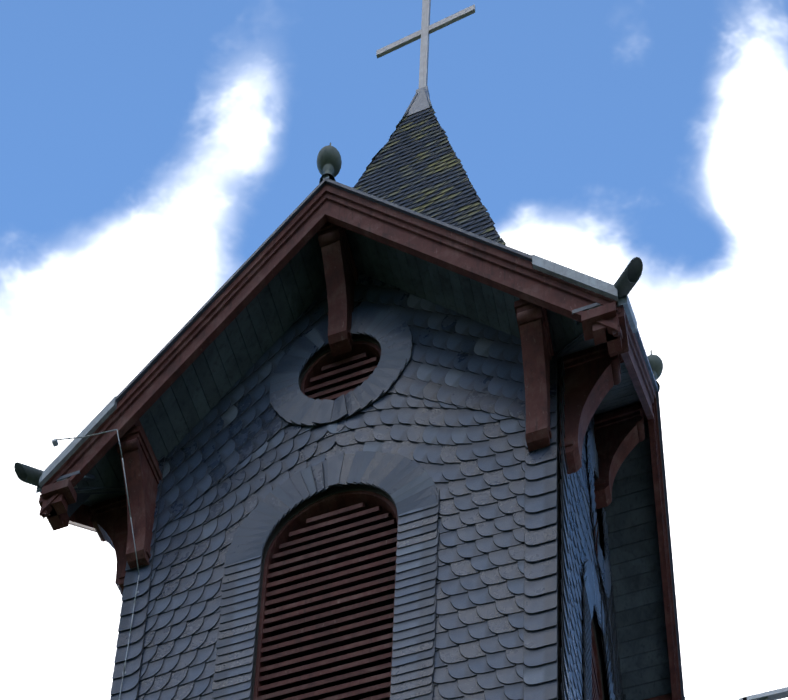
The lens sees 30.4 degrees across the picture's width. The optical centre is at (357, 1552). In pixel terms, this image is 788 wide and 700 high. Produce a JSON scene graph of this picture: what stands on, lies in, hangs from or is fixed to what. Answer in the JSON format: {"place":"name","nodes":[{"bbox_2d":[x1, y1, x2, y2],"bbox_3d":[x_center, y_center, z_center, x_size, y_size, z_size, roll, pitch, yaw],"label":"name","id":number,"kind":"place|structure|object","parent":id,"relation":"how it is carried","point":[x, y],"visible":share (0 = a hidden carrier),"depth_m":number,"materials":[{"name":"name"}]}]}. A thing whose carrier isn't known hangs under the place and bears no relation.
{"place":"outdoors","nodes":[
{"label":"outdoors","id":0,"kind":"place"},
{"bbox_2d":[37,470,124,490],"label":"gable roof","id":1,"kind":"structure","parent":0,"point":[87,476],"depth_m":14.75,"materials":[{"name":"brown wood"}]},
{"bbox_2d":[39,492,127,594],"bbox_3d":[-1.916,-11.023,17.479,0.723,3.690,5.736,-4,-19,18],"label":"gable timber","id":2,"kind":"object","parent":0,"point":[106,520],"visible":0.27,"depth_m":15.22,"materials":[{"name":"brown wood"}]},
{"bbox_2d":[251,313,395,699],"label":"window frame","id":3,"kind":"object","parent":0,"point":[331,490],"depth_m":14.30,"materials":[{"name":"brown wood"}]},
{"bbox_2d":[40,184,618,569],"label":"roof trim","id":4,"kind":"structure","parent":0,"point":[329,215],"depth_m":14.52,"materials":[{"name":"brown wood"}]},
{"bbox_2d":[67,178,618,517],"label":"gable roof","id":5,"kind":"structure","parent":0,"point":[82,498],"depth_m":14.58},
{"bbox_2d":[317,142,662,391],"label":"gable finials","id":6,"kind":"object","parent":5,"relation":"on","point":[329,161],"visible":0.44,"depth_m":14.72,"materials":[{"name":"grey metal"}]},
{"bbox_2d":[0,0,787,699],"label":"sky","id":7,"kind":"structure","parent":0,"point":[149,149],"materials":[{"name":"blue"}]},
{"bbox_2d":[556,295,683,699],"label":"gable roof","id":8,"kind":"structure","parent":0,"point":[639,340],"depth_m":16.79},
{"bbox_2d":[559,305,681,699],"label":"roof trim","id":9,"kind":"structure","parent":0,"point":[592,377],"depth_m":15.83,"materials":[{"name":"brown wood"}]},
{"bbox_2d":[739,687,787,699],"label":"rain gutter","id":10,"kind":"object","parent":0,"point":[780,693],"visible":1,"depth_m":9.66,"materials":[{"name":"metal"}]},
{"label":"ground","id":11,"kind":"structure","parent":0,"visible":0},
{"bbox_3d":[0.025,0.374,12.939,4.450,10.800,4.450,-4,-19,18],"label":"tower shaft","id":12,"kind":"object","parent":11,"relation":"on","visible":0},
{"bbox_2d":[266,514,396,699],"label":"belfry interior","id":13,"kind":"object","parent":12,"relation":"on","point":[344,652],"depth_m":16.07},
{"bbox_2d":[253,341,397,699],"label":"louvres","id":14,"kind":"object","parent":13,"relation":"attached to","point":[319,514],"visible":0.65,"depth_m":13.97,"materials":[{"name":"red paint"}]},
{"bbox_2d":[315,365,374,398],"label":"louver slats","id":15,"kind":"object","parent":13,"relation":"on","point":[344,382],"depth_m":15.10,"materials":[{"name":"brown wood"}]},
{"bbox_2d":[352,112,407,187],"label":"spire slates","id":16,"kind":"object","parent":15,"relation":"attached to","point":[397,125],"depth_m":18.60,"materials":[{"name":"grey stone"}]},
{"bbox_2d":[353,108,505,245],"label":"spire slates","id":17,"kind":"object","parent":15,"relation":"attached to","point":[416,165],"visible":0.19,"depth_m":17.64,"materials":[{"name":"grey stone"}]},
{"bbox_2d":[402,86,431,117],"bbox_3d":[0.857,-19.138,19.277,0.408,0.774,0.413,-4,-19,18],"label":"spire cap","id":18,"kind":"object","parent":17,"relation":"on","point":[420,101],"visible":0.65,"depth_m":19.13,"materials":[{"name":"grey metal"}]},
{"bbox_2d":[376,0,474,88],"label":"cross","id":19,"kind":"object","parent":18,"relation":"on","point":[425,31],"visible":0.79,"depth_m":19.72,"materials":[{"name":"grey metal"}]},
{"bbox_2d":[433,114,497,232],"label":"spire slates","id":20,"kind":"object","parent":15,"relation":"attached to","point":[479,201],"depth_m":16.84,"materials":[{"name":"grey stone"}]},
{"bbox_2d":[591,521,602,699],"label":"louvres","id":21,"kind":"object","parent":13,"relation":"attached to","point":[596,690],"visible":0.08,"depth_m":15.64,"materials":[{"name":"red paint"}]},
{"bbox_3d":[0.987,-10.996,18.104,5.780,3.153,2.945,-4,-19,18],"label":"gable","id":22,"kind":"object","parent":13,"relation":"on","visible":0},
{"bbox_2d":[14,462,77,494],"bbox_3d":[-1.556,-11.384,17.347,1.918,3.195,6.000,-4,-19,18],"label":"rain gutter spout","id":23,"kind":"object","parent":22,"relation":"attached to","point":[27,474],"visible":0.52,"depth_m":14.55,"materials":[{"name":"grey metal"}]},
{"bbox_2d":[77,489,125,506],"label":"soffit boards","id":24,"kind":"object","parent":22,"relation":"attached to","point":[91,500],"visible":0.08,"depth_m":15.21,"materials":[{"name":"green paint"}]},
{"bbox_2d":[76,229,583,492],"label":"soffit boards","id":25,"kind":"object","parent":22,"relation":"attached to","point":[251,334],"visible":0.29,"depth_m":14.85,"materials":[{"name":"grey paint"}]},
{"bbox_2d":[110,272,557,699],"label":"shingled wall","id":26,"kind":"structure","parent":22,"relation":"attached to","point":[423,426],"depth_m":14.11,"materials":[{"name":"grey stone"}]},
{"bbox_2d":[52,429,139,699],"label":"lightning conductor","id":27,"kind":"object","parent":26,"relation":"attached to","point":[55,442],"visible":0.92,"depth_m":14.47,"materials":[{"name":"metal"}]},
{"bbox_2d":[39,174,642,488],"bbox_3d":[-0.029,-12.144,14.809,6.000,3.195,1.918,-4,-19,18],"label":"zinc gable","id":28,"kind":"object","parent":22,"relation":"attached to","point":[627,280],"visible":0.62,"depth_m":13.09,"materials":[{"name":"grey metal"}]},
{"bbox_2d":[557,356,625,699],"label":"shingled wall","id":29,"kind":"structure","parent":22,"relation":"attached to","point":[579,582],"depth_m":14.35,"materials":[{"name":"grey stone"}]},
{"bbox_2d":[557,336,671,699],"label":"soffit boards","id":30,"kind":"object","parent":22,"relation":"attached to","point":[622,393],"visible":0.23,"depth_m":17.04,"materials":[{"name":"grey paint"}]},
{"bbox_2d":[589,295,684,699],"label":"zinc gable","id":31,"kind":"object","parent":22,"relation":"attached to","point":[625,303],"visible":0.22,"depth_m":13.12,"materials":[{"name":"grey metal"}]}
]}

